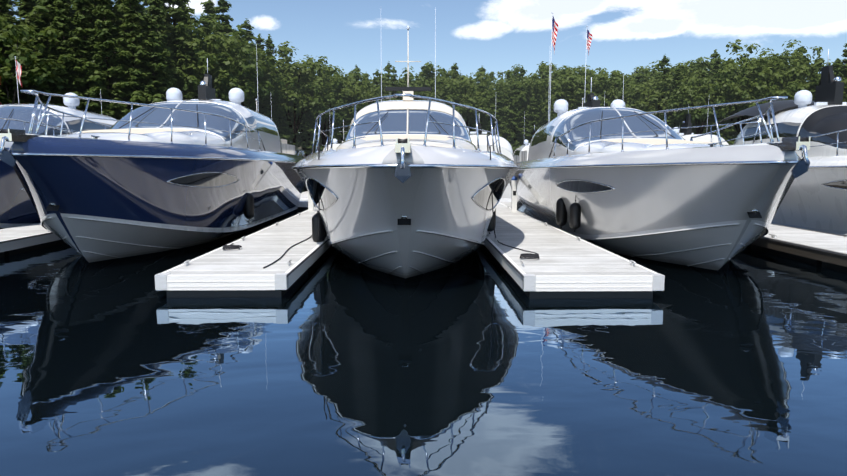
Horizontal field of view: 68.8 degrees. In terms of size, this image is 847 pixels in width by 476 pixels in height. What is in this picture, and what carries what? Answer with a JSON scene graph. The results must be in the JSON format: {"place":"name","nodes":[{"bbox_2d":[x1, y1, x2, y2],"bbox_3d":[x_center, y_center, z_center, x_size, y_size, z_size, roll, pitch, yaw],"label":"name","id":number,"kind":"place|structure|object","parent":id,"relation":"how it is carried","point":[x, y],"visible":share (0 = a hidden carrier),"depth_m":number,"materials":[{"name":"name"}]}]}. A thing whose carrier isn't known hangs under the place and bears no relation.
{"place":"outdoors","nodes":[
{"label":"outdoors","id":0,"kind":"place"},
{"bbox_2d":[0,185,846,475],"bbox_3d":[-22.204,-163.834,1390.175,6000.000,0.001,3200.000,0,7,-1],"label":"lake water","id":1,"kind":"structure","parent":0,"point":[331,361],"depth_m":5.72,"materials":[{"name":"blue liquid"}]},
{"bbox_2d":[0,223,64,257],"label":"finger dock","id":2,"kind":"object","parent":1,"relation":"on","point":[22,239],"visible":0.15,"depth_m":13.91,"materials":[{"name":"white wood"}]},
{"bbox_2d":[0,93,116,228],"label":"yacht","id":3,"kind":"object","parent":1,"relation":"on","point":[17,208],"visible":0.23,"depth_m":17.39,"materials":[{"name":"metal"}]},
{"bbox_2d":[0,44,303,262],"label":"yacht","id":4,"kind":"object","parent":1,"relation":"on","point":[174,171],"visible":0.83,"depth_m":12.86,"materials":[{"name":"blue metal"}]},
{"bbox_2d":[244,193,253,220],"bbox_3d":[-4.717,-1.311,16.659,0.282,1.700,0.282,0,7,-1],"label":"fender","id":5,"kind":"object","parent":4,"relation":"attached to","point":[249,209],"visible":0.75,"depth_m":16.61,"materials":[{"name":"black rubber"}]},
{"bbox_2d":[154,206,330,297],"bbox_3d":[-3.021,-0.243,17.389,1.874,0.647,17.258,0,7,-1],"label":"finger dock","id":6,"kind":"object","parent":1,"relation":"on","point":[220,272],"visible":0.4,"depth_m":9.65,"materials":[{"name":"white wood"}]},
{"bbox_2d":[323,120,343,150],"bbox_3d":[-6.798,-7.473,54.554,4.930,7.264,14.471,0,7,-1],"label":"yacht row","id":7,"kind":"object","parent":1,"relation":"on","point":[334,146],"visible":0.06,"depth_m":50.12,"materials":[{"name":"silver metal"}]},
{"bbox_2d":[292,7,520,278],"bbox_3d":[-0.382,-2.596,14.978,4.930,6.951,14.471,0,7,-1],"label":"yacht","id":8,"kind":"object","parent":1,"relation":"on","point":[406,186],"visible":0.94,"depth_m":9.94,"materials":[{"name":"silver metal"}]},
{"bbox_2d":[312,211,324,241],"bbox_3d":[-2.140,-0.699,12.543,0.262,1.740,0.262,0,7,-1],"label":"fender","id":9,"kind":"object","parent":8,"relation":"hanging from","point":[315,226],"visible":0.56,"depth_m":12.50,"materials":[{"name":"black rubber"}]},
{"bbox_2d":[296,198,517,209],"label":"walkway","id":10,"kind":"structure","parent":1,"relation":"on","point":[303,204],"depth_m":26.04,"materials":[{"name":"grey wood"}]},
{"bbox_2d":[467,121,513,197],"bbox_3d":[2.883,-5.063,37.169,4.580,6.594,13.471,0,7,-1],"label":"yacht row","id":11,"kind":"object","parent":1,"relation":"on","point":[506,148],"visible":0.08,"depth_m":30.83,"materials":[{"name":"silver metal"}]},
{"bbox_2d":[514,115,534,161],"bbox_3d":[9.672,-7.715,56.551,4.580,7.271,14.971,0,7,-1],"label":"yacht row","id":12,"kind":"object","parent":1,"relation":"on","point":[517,154],"visible":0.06,"depth_m":53.60,"materials":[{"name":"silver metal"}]},
{"bbox_2d":[483,202,664,298],"bbox_3d":[2.274,-0.244,17.398,2.004,0.647,17.408,0,7,-1],"label":"finger dock","id":13,"kind":"object","parent":1,"relation":"on","point":[565,265],"visible":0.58,"depth_m":9.67,"materials":[{"name":"white wood"}]},
{"bbox_2d":[510,176,517,211],"bbox_3d":[3.003,-1.461,20.492,0.220,1.190,0.209,0,7,-1],"label":"power pedestal","id":14,"kind":"object","parent":13,"relation":"on","point":[514,181],"visible":0.94,"depth_m":20.43,"materials":[{"name":"white plastic"}]},
{"bbox_2d":[497,240,538,258],"bbox_3d":[1.720,0.170,11.419,0.341,0.087,2.572,0,7,-3],"label":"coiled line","id":15,"kind":"object","parent":13,"relation":"on","point":[530,256],"visible":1,"depth_m":10.38,"materials":[{"name":"black fabric"}]},
{"bbox_2d":[509,61,810,269],"bbox_3d":[5.272,-2.447,16.044,4.580,6.402,14.971,0,7,-1],"label":"yacht","id":16,"kind":"object","parent":1,"relation":"on","point":[642,184],"visible":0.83,"depth_m":11.60,"materials":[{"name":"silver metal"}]},
{"bbox_2d":[556,198,566,227],"bbox_3d":[3.408,-1.062,15.208,0.282,1.650,0.282,0,7,-1],"label":"fender","id":17,"kind":"object","parent":16,"relation":"attached to","point":[561,215],"visible":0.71,"depth_m":15.15,"materials":[{"name":"black rubber"}]},
{"bbox_2d":[569,195,580,231],"bbox_3d":[3.447,-0.940,14.014,0.262,1.610,0.262,0,7,-1],"label":"fender","id":18,"kind":"object","parent":16,"relation":"attached to","point":[575,217],"visible":0.92,"depth_m":13.97,"materials":[{"name":"black rubber"}]},
{"bbox_2d":[673,103,728,144],"bbox_3d":[15.465,-5.252,38.355,4.580,6.689,15.471,0,7,-1],"label":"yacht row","id":19,"kind":"object","parent":1,"relation":"on","point":[686,134],"visible":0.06,"depth_m":34.52,"materials":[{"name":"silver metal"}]},
{"bbox_2d":[710,49,846,235],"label":"yacht","id":20,"kind":"object","parent":1,"relation":"on","point":[815,198],"visible":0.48,"depth_m":16.89,"materials":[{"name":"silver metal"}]},
{"bbox_2d":[747,224,846,272],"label":"finger dock","id":21,"kind":"object","parent":1,"relation":"on","point":[824,250],"visible":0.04,"depth_m":12.65,"materials":[{"name":"white"}]},
{"bbox_2d":[12,0,846,132],"label":"sky","id":22,"kind":"structure","parent":0,"point":[495,36],"materials":[{"name":"blue"}]},
{"bbox_2d":[549,12,552,121],"bbox_3d":[10.730,-11.779,52.422,0.111,14.220,0.111,3,7,21],"label":"flag pole","id":23,"kind":"object","parent":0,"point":[550,72],"visible":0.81,"depth_m":52.20,"materials":[{"name":"silver metal"}]},
{"bbox_2d":[552,17,557,51],"bbox_3d":[10.979,-16.955,51.741,0.338,3.240,0.466,-5,9,-38],"label":"flag","id":24,"kind":"object","parent":23,"relation":"attached to","point":[554,29],"visible":1,"depth_m":51.75,"materials":[{"name":"fabric"}]},
{"bbox_3d":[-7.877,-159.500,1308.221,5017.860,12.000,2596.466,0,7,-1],"label":"shore ground","id":25,"kind":"structure","parent":0,"visible":0},
{"bbox_2d":[0,68,12,103],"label":"tree","id":26,"kind":"object","parent":25,"relation":"on","point":[3,98],"visible":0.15,"depth_m":67.76,"materials":[{"name":"green plant"}]},
{"bbox_2d":[0,0,31,101],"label":"tree","id":27,"kind":"object","parent":25,"relation":"on","point":[6,7],"visible":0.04,"depth_m":73.17,"materials":[{"name":"green plant"}]},
{"bbox_2d":[12,0,52,103],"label":"tree","id":28,"kind":"object","parent":25,"relation":"on","point":[24,6],"visible":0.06,"depth_m":75.22,"materials":[{"name":"green plant"}]},
{"bbox_2d":[0,16,68,104],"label":"tree","id":29,"kind":"object","parent":25,"relation":"on","point":[41,74],"visible":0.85,"depth_m":68.99,"materials":[{"name":"green plant"}]},
{"bbox_2d":[16,7,62,103],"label":"tree","id":30,"kind":"object","parent":25,"relation":"on","point":[37,29],"visible":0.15,"depth_m":73.94,"materials":[{"name":"green plant"}]},
{"bbox_2d":[15,0,98,104],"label":"tree","id":31,"kind":"object","parent":25,"relation":"on","point":[48,7],"visible":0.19,"depth_m":74.31,"materials":[{"name":"green plant"}]},
{"bbox_2d":[43,0,89,109],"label":"tree","id":32,"kind":"object","parent":25,"relation":"on","point":[66,65],"visible":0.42,"depth_m":73.86,"materials":[{"name":"green plant"}]},
{"bbox_2d":[55,0,117,114],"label":"tree","id":33,"kind":"object","parent":25,"relation":"on","point":[84,43],"visible":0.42,"depth_m":74.35,"materials":[{"name":"green plant"}]},
{"bbox_2d":[58,0,121,119],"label":"tree","id":34,"kind":"object","parent":25,"relation":"on","point":[94,19],"visible":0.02,"depth_m":77.03,"materials":[{"name":"green plant"}]},
{"bbox_2d":[78,0,145,118],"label":"tree","id":35,"kind":"object","parent":25,"relation":"on","point":[108,48],"visible":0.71,"depth_m":74.90,"materials":[{"name":"green plant"}]},
{"bbox_2d":[79,0,162,118],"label":"tree","id":36,"kind":"object","parent":25,"relation":"on","point":[118,5],"visible":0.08,"depth_m":78.83,"materials":[{"name":"green plant"}]},
{"bbox_2d":[108,0,165,118],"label":"tree","id":37,"kind":"object","parent":25,"relation":"on","point":[131,53],"visible":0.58,"depth_m":76.02,"materials":[{"name":"green plant"}]},
{"bbox_2d":[124,12,173,103],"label":"tree","id":38,"kind":"object","parent":25,"relation":"on","point":[161,76],"visible":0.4,"depth_m":77.91,"materials":[{"name":"green plant"}]},
{"bbox_2d":[145,0,177,92],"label":"tree","id":39,"kind":"object","parent":25,"relation":"on","point":[156,10],"visible":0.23,"depth_m":81.10,"materials":[{"name":"green plant"}]},
{"bbox_2d":[154,0,212,99],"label":"tree","id":40,"kind":"object","parent":25,"relation":"on","point":[178,16],"visible":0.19,"depth_m":84.79,"materials":[{"name":"green plant"}]},
{"bbox_2d":[168,26,200,99],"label":"tree","id":41,"kind":"object","parent":25,"relation":"on","point":[178,54],"visible":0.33,"depth_m":83.73,"materials":[{"name":"green plant"}]},
{"bbox_2d":[168,46,237,95],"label":"tree","id":42,"kind":"object","parent":25,"relation":"on","point":[201,74],"visible":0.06,"depth_m":85.95,"materials":[{"name":"green plant"}]},
{"bbox_2d":[165,12,248,100],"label":"tree","id":43,"kind":"object","parent":25,"relation":"on","point":[194,44],"visible":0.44,"depth_m":85.62,"materials":[{"name":"green plant"}]},
{"bbox_2d":[197,0,218,38],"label":"tree","id":44,"kind":"object","parent":25,"relation":"on","point":[208,5],"visible":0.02,"depth_m":100.54,"materials":[{"name":"green plant"}]},
{"bbox_2d":[197,13,218,98],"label":"tree","id":45,"kind":"object","parent":25,"relation":"on","point":[205,27],"visible":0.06,"depth_m":90.30,"materials":[{"name":"green plant"}]},
{"bbox_2d":[185,24,274,106],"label":"tree","id":46,"kind":"object","parent":25,"relation":"on","point":[245,65],"visible":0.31,"depth_m":89.55,"materials":[{"name":"green plant"}]},
{"bbox_2d":[211,0,255,109],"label":"tree","id":47,"kind":"object","parent":25,"relation":"on","point":[223,7],"visible":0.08,"depth_m":94.26,"materials":[{"name":"green plant"}]},
{"bbox_2d":[231,45,287,105],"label":"tree","id":48,"kind":"object","parent":25,"relation":"on","point":[265,61],"visible":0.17,"depth_m":98.16,"materials":[{"name":"green plant"}]},
{"bbox_2d":[254,34,264,63],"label":"tree","id":49,"kind":"object","parent":25,"relation":"on","point":[259,40],"visible":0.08,"depth_m":108.60,"materials":[{"name":"green plant"}]},
{"bbox_2d":[239,18,281,126],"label":"tree","id":50,"kind":"object","parent":25,"relation":"on","point":[246,25],"visible":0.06,"depth_m":102.38,"materials":[{"name":"green plant"}]},
{"bbox_2d":[252,76,283,137],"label":"tree","id":51,"kind":"object","parent":25,"relation":"on","point":[264,107],"visible":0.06,"depth_m":100.43,"materials":[{"name":"green plant"}]},
{"bbox_2d":[259,34,293,139],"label":"tree","id":52,"kind":"object","parent":25,"relation":"on","point":[269,42],"visible":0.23,"depth_m":103.75,"materials":[{"name":"green plant"}]},
{"bbox_2d":[273,80,296,144],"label":"tree","id":53,"kind":"object","parent":25,"relation":"on","point":[284,128],"visible":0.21,"depth_m":104.60,"materials":[{"name":"green plant"}]},
{"bbox_2d":[272,51,311,142],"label":"tree","id":54,"kind":"object","parent":25,"relation":"on","point":[299,138],"visible":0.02,"depth_m":108.45,"materials":[{"name":"green plant"}]},
{"bbox_2d":[263,41,338,154],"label":"tree","id":55,"kind":"object","parent":25,"relation":"on","point":[301,71],"visible":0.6,"depth_m":103.42,"materials":[{"name":"green plant"}]},
{"bbox_2d":[285,75,331,156],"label":"tree","id":56,"kind":"object","parent":25,"relation":"on","point":[292,116],"visible":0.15,"depth_m":107.37,"materials":[{"name":"green plant"}]},
{"bbox_2d":[295,78,323,154],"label":"tree","id":57,"kind":"object","parent":25,"relation":"on","point":[309,128],"visible":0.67,"depth_m":106.40,"materials":[{"name":"green plant"}]},
{"bbox_2d":[291,76,352,147],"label":"tree","id":58,"kind":"object","parent":25,"relation":"on","point":[312,112],"visible":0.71,"depth_m":105.87,"materials":[{"name":"green plant"}]},
{"bbox_2d":[301,64,353,150],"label":"tree","id":59,"kind":"object","parent":25,"relation":"on","point":[326,78],"visible":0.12,"depth_m":109.24,"materials":[{"name":"green plant"}]},
{"bbox_2d":[322,82,351,146],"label":"tree","id":60,"kind":"object","parent":25,"relation":"on","point":[339,133],"visible":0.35,"depth_m":107.93,"materials":[{"name":"green plant"}]},
{"bbox_2d":[324,65,365,105],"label":"tree","id":61,"kind":"object","parent":25,"relation":"on","point":[355,75],"visible":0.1,"depth_m":113.26,"materials":[{"name":"green plant"}]},
{"bbox_2d":[334,73,383,124],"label":"tree","id":62,"kind":"object","parent":25,"relation":"on","point":[358,95],"visible":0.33,"depth_m":108.53,"materials":[{"name":"green plant"}]},
{"bbox_2d":[346,80,382,117],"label":"tree","id":63,"kind":"object","parent":25,"relation":"on","point":[363,83],"visible":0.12,"depth_m":111.46,"materials":[{"name":"green plant"}]},
{"bbox_2d":[362,73,390,105],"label":"tree","id":64,"kind":"object","parent":25,"relation":"on","point":[383,83],"visible":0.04,"depth_m":116.84,"materials":[{"name":"green plant"}]},
{"bbox_2d":[382,61,391,93],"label":"tree","id":65,"kind":"object","parent":25,"relation":"on","point":[387,68],"visible":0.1,"depth_m":122.19,"materials":[{"name":"green plant"}]},
{"bbox_2d":[384,66,397,100],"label":"tree","id":66,"kind":"object","parent":25,"relation":"on","point":[393,78],"visible":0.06,"depth_m":115.13,"materials":[{"name":"green plant"}]},
{"bbox_2d":[388,66,436,100],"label":"tree","id":67,"kind":"object","parent":25,"relation":"on","point":[401,83],"visible":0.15,"depth_m":116.61,"materials":[{"name":"green plant"}]},
{"bbox_2d":[415,61,464,102],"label":"tree","id":68,"kind":"object","parent":25,"relation":"on","point":[442,72],"visible":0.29,"depth_m":118.36,"materials":[{"name":"green plant"}]},
{"bbox_2d":[422,76,472,115],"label":"tree","id":69,"kind":"object","parent":25,"relation":"on","point":[454,95],"visible":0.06,"depth_m":115.14,"materials":[{"name":"green plant"}]},
{"bbox_2d":[438,85,480,125],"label":"tree","id":70,"kind":"object","parent":25,"relation":"on","point":[470,119],"visible":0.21,"depth_m":115.07,"materials":[{"name":"green plant"}]},
{"bbox_2d":[439,72,498,131],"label":"tree","id":71,"kind":"object","parent":25,"relation":"on","point":[465,86],"visible":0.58,"depth_m":113.87,"materials":[{"name":"green plant"}]},
{"bbox_2d":[470,82,490,133],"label":"tree","id":72,"kind":"object","parent":25,"relation":"on","point":[485,123],"visible":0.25,"depth_m":114.61,"materials":[{"name":"green plant"}]},
{"bbox_2d":[471,78,509,128],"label":"tree","id":73,"kind":"object","parent":25,"relation":"on","point":[495,94],"visible":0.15,"depth_m":116.98,"materials":[{"name":"green plant"}]},
{"bbox_2d":[488,85,513,150],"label":"tree","id":74,"kind":"object","parent":25,"relation":"on","point":[501,124],"visible":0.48,"depth_m":115.73,"materials":[{"name":"green plant"}]},
{"bbox_2d":[488,81,521,121],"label":"tree","id":75,"kind":"object","parent":25,"relation":"on","point":[508,92],"visible":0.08,"depth_m":119.30,"materials":[{"name":"green plant"}]},
{"bbox_2d":[499,79,528,151],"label":"tree","id":76,"kind":"object","parent":25,"relation":"on","point":[517,121],"visible":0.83,"depth_m":114.95,"materials":[{"name":"green plant"}]},
{"bbox_2d":[507,65,531,144],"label":"tree","id":77,"kind":"object","parent":25,"relation":"on","point":[522,73],"visible":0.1,"depth_m":119.99,"materials":[{"name":"green plant"}]},
{"bbox_2d":[497,65,545,153],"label":"tree","id":78,"kind":"object","parent":25,"relation":"on","point":[524,85],"visible":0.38,"depth_m":117.27,"materials":[{"name":"green plant"}]},
{"bbox_2d":[519,95,541,142],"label":"tree","id":79,"kind":"object","parent":25,"relation":"on","point":[532,116],"visible":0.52,"depth_m":115.86,"materials":[{"name":"green plant"}]},
{"bbox_2d":[524,77,547,137],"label":"tree","id":80,"kind":"object","parent":25,"relation":"on","point":[543,122],"visible":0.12,"depth_m":117.62,"materials":[{"name":"green plant"}]},
{"bbox_2d":[535,86,576,123],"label":"tree","id":81,"kind":"object","parent":25,"relation":"on","point":[545,108],"visible":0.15,"depth_m":116.18,"materials":[{"name":"green plant"}]},
{"bbox_2d":[529,62,592,112],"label":"tree","id":82,"kind":"object","parent":25,"relation":"on","point":[545,71],"visible":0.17,"depth_m":117.26,"materials":[{"name":"green plant"}]},
{"bbox_2d":[563,80,577,110],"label":"tree","id":83,"kind":"object","parent":25,"relation":"on","point":[568,96],"visible":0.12,"depth_m":113.29,"materials":[{"name":"green plant"}]},
{"bbox_2d":[538,65,608,108],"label":"tree","id":84,"kind":"object","parent":25,"relation":"on","point":[564,79],"visible":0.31,"depth_m":114.03,"materials":[{"name":"green plant"}]},
{"bbox_2d":[574,73,626,106],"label":"tree","id":85,"kind":"object","parent":25,"relation":"on","point":[609,83],"visible":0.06,"depth_m":112.40,"materials":[{"name":"green plant"}]},
{"bbox_2d":[577,70,632,106],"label":"tree","id":86,"kind":"object","parent":25,"relation":"on","point":[598,83],"visible":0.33,"depth_m":112.90,"materials":[{"name":"green plant"}]},
{"bbox_2d":[600,74,649,108],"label":"tree","id":87,"kind":"object","parent":25,"relation":"on","point":[627,93],"visible":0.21,"depth_m":110.69,"materials":[{"name":"green plant"}]},
{"bbox_2d":[606,80,649,107],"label":"tree","id":88,"kind":"object","parent":25,"relation":"on","point":[628,100],"visible":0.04,"depth_m":110.88,"materials":[{"name":"green plant"}]},
{"bbox_2d":[629,60,679,104],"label":"tree","id":89,"kind":"object","parent":25,"relation":"on","point":[651,79],"visible":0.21,"depth_m":112.23,"materials":[{"name":"green plant"}]},
{"bbox_2d":[630,74,684,119],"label":"tree","id":90,"kind":"object","parent":25,"relation":"on","point":[643,105],"visible":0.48,"depth_m":105.49,"materials":[{"name":"green plant"}]},
{"bbox_2d":[648,55,678,127],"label":"tree","id":91,"kind":"object","parent":25,"relation":"on","point":[663,62],"visible":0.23,"depth_m":106.72,"materials":[{"name":"green plant"}]},
{"bbox_2d":[662,67,693,132],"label":"tree","id":92,"kind":"object","parent":25,"relation":"on","point":[672,121],"visible":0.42,"depth_m":102.25,"materials":[{"name":"green plant"}]},
{"bbox_2d":[657,74,699,120],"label":"tree","id":93,"kind":"object","parent":25,"relation":"on","point":[684,80],"visible":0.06,"depth_m":104.93,"materials":[{"name":"green plant"}]},
{"bbox_2d":[660,57,714,99],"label":"tree","id":94,"kind":"object","parent":25,"relation":"on","point":[688,71],"visible":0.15,"depth_m":106.60,"materials":[{"name":"green plant"}]},
{"bbox_2d":[667,74,729,133],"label":"tree","id":95,"kind":"object","parent":25,"relation":"on","point":[702,115],"visible":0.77,"depth_m":98.19,"materials":[{"name":"green plant"}]},
{"bbox_2d":[691,68,711,133],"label":"tree","id":96,"kind":"object","parent":25,"relation":"on","point":[701,75],"visible":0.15,"depth_m":103.14,"materials":[{"name":"green plant"}]},
{"bbox_2d":[684,69,730,106],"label":"tree","id":97,"kind":"object","parent":25,"relation":"on","point":[709,76],"depth_m":103.75,"materials":[{"name":"green plant"}]},
{"bbox_2d":[703,77,734,144],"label":"tree","id":98,"kind":"object","parent":25,"relation":"on","point":[725,135],"visible":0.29,"depth_m":98.08,"materials":[{"name":"green plant"}]},
{"bbox_2d":[709,49,730,131],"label":"tree","id":99,"kind":"object","parent":25,"relation":"on","point":[714,55],"visible":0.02,"depth_m":109.32,"materials":[{"name":"green plant"}]},
{"bbox_2d":[705,55,736,139],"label":"tree","id":100,"kind":"object","parent":25,"relation":"on","point":[719,59],"visible":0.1,"depth_m":102.41,"materials":[{"name":"green plant"}]},
{"bbox_2d":[726,68,740,141],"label":"tree","id":101,"kind":"object","parent":25,"relation":"on","point":[735,132],"visible":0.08,"depth_m":103.86,"materials":[{"name":"green plant"}]},
{"bbox_2d":[712,54,780,130],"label":"tree","id":102,"kind":"object","parent":25,"relation":"on","point":[735,90],"visible":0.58,"depth_m":96.36,"materials":[{"name":"green plant"}]},
{"bbox_2d":[705,39,789,133],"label":"tree","id":103,"kind":"object","parent":25,"relation":"on","point":[742,58],"visible":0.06,"depth_m":100.30,"materials":[{"name":"green plant"}]},
{"bbox_2d":[730,48,808,117],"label":"tree","id":104,"kind":"object","parent":25,"relation":"on","point":[778,75],"visible":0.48,"depth_m":95.31,"materials":[{"name":"green plant"}]},
{"bbox_2d":[759,50,814,89],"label":"tree","id":105,"kind":"object","parent":25,"relation":"on","point":[796,57],"visible":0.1,"depth_m":100.34,"materials":[{"name":"green plant"}]},
{"bbox_2d":[769,40,833,100],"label":"tree","id":106,"kind":"object","parent":25,"relation":"on","point":[811,68],"visible":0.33,"depth_m":97.11,"materials":[{"name":"green plant"}]},
{"bbox_2d":[810,71,820,100],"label":"tree","id":107,"kind":"object","parent":25,"relation":"on","point":[813,90],"visible":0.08,"depth_m":95.27,"materials":[{"name":"green plant"}]},
{"bbox_2d":[832,58,844,101],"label":"tree","id":108,"kind":"object","parent":25,"relation":"on","point":[837,64],"visible":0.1,"depth_m":93.89,"materials":[{"name":"green plant"}]},
{"bbox_2d":[838,43,846,80],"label":"tree","id":109,"kind":"object","parent":25,"relation":"on","point":[844,68],"visible":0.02,"depth_m":97.51,"materials":[{"name":"green plant"}]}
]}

